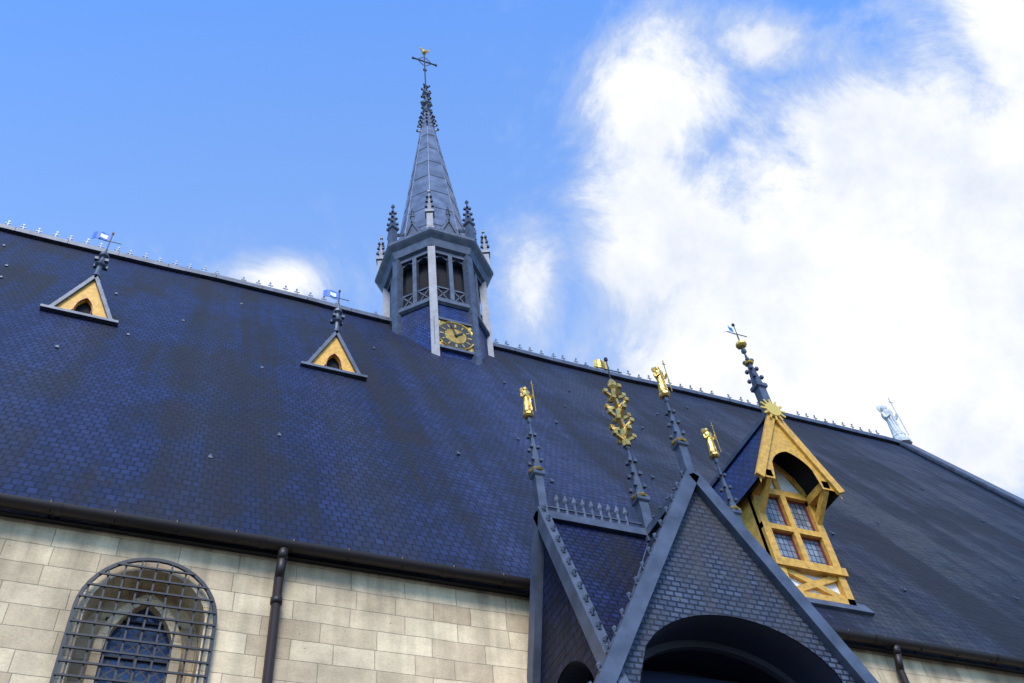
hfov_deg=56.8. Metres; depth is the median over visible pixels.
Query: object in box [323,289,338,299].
flag
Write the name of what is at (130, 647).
glass
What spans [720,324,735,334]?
bangladesh flag
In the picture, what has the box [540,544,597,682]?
canopy sides
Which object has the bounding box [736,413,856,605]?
dormer window frame
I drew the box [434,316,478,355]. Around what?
clock frame
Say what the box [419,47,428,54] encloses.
cock
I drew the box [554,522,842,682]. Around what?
canopy slate
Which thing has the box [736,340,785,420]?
gilded roof ornaments
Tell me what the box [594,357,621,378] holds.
weather vane
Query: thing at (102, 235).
flag emblem
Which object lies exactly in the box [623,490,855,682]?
gable wall
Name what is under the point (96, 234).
flag
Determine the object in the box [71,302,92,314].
dormer window opening
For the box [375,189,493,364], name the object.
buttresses
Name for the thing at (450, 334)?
clock panel
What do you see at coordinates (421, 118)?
spire crockets
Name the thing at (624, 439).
finial ornament
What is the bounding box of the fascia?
[0,511,1023,674]
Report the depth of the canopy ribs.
9.78 m
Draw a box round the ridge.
[0,223,1023,507]
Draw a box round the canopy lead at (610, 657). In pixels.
[527,469,878,682]
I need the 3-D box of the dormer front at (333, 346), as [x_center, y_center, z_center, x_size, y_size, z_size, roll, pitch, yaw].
[-3.578,0.278,19.036,1.000,1.120,0.090,14,-52,-18]
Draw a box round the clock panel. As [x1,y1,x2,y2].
[440,320,472,350]
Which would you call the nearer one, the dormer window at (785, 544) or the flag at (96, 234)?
the dormer window at (785, 544)
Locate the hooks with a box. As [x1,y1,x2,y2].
[0,244,1023,599]
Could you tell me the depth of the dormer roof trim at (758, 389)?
16.11 m
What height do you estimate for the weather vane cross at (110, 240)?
0.610 m
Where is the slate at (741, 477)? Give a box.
[713,422,783,503]
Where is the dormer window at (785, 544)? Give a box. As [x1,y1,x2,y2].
[744,451,839,594]
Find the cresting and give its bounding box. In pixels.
[5,220,879,434]
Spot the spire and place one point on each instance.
(429, 171)
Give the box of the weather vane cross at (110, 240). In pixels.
[98,232,121,248]
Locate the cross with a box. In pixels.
[412,53,436,84]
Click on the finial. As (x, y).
(426, 102)
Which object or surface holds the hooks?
attached to the roof
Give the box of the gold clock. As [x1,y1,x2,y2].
[439,320,473,351]
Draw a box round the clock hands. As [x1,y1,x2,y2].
[451,325,463,336]
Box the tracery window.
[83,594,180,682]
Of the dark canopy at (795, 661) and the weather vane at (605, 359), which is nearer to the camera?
the dark canopy at (795, 661)
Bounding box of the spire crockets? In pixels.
[416,109,438,131]
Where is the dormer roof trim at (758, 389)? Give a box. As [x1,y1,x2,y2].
[709,347,874,615]
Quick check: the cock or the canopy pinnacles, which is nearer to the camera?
the canopy pinnacles
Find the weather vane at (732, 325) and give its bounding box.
[729,323,746,339]
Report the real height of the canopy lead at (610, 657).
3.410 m
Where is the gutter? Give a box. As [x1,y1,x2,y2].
[0,493,1023,682]
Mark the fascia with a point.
(164, 538)
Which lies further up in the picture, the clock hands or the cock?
the cock
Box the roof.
[0,231,1023,671]
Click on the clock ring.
(447, 340)
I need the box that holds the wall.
[0,516,1023,682]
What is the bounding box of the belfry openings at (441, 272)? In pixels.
[403,261,465,306]
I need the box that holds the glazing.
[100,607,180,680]
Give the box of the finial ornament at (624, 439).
[519,360,740,509]
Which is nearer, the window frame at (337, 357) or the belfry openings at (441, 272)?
the window frame at (337, 357)
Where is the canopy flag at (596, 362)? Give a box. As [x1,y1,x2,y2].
[593,359,606,369]
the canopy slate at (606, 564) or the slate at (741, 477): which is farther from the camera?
the slate at (741, 477)
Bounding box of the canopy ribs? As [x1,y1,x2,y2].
[644,640,796,682]
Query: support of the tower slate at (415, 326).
on the roof
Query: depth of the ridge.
27.08 m
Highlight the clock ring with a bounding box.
[439,324,472,348]
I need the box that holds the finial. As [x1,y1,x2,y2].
[420,83,432,113]
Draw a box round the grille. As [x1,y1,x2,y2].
[49,557,216,682]
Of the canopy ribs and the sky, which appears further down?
the canopy ribs
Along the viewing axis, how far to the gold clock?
24.61 m
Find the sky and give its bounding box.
[0,0,1023,498]
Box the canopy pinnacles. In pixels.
[526,396,742,541]
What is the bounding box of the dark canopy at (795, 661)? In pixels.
[558,615,841,682]
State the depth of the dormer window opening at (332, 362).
18.93 m
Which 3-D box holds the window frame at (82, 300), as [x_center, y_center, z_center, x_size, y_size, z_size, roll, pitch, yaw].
[-7.861,-0.662,17.413,0.312,0.426,0.030,14,-52,-18]
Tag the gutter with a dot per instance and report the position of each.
(283, 547)
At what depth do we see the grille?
8.92 m
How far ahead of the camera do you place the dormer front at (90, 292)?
17.55 m
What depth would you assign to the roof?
15.87 m
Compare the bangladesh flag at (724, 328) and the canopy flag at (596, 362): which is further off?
the bangladesh flag at (724, 328)
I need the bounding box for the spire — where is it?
[399,111,464,238]
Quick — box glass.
[94,609,169,682]
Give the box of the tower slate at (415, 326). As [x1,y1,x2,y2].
[401,304,488,361]
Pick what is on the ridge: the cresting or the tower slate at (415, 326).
the cresting

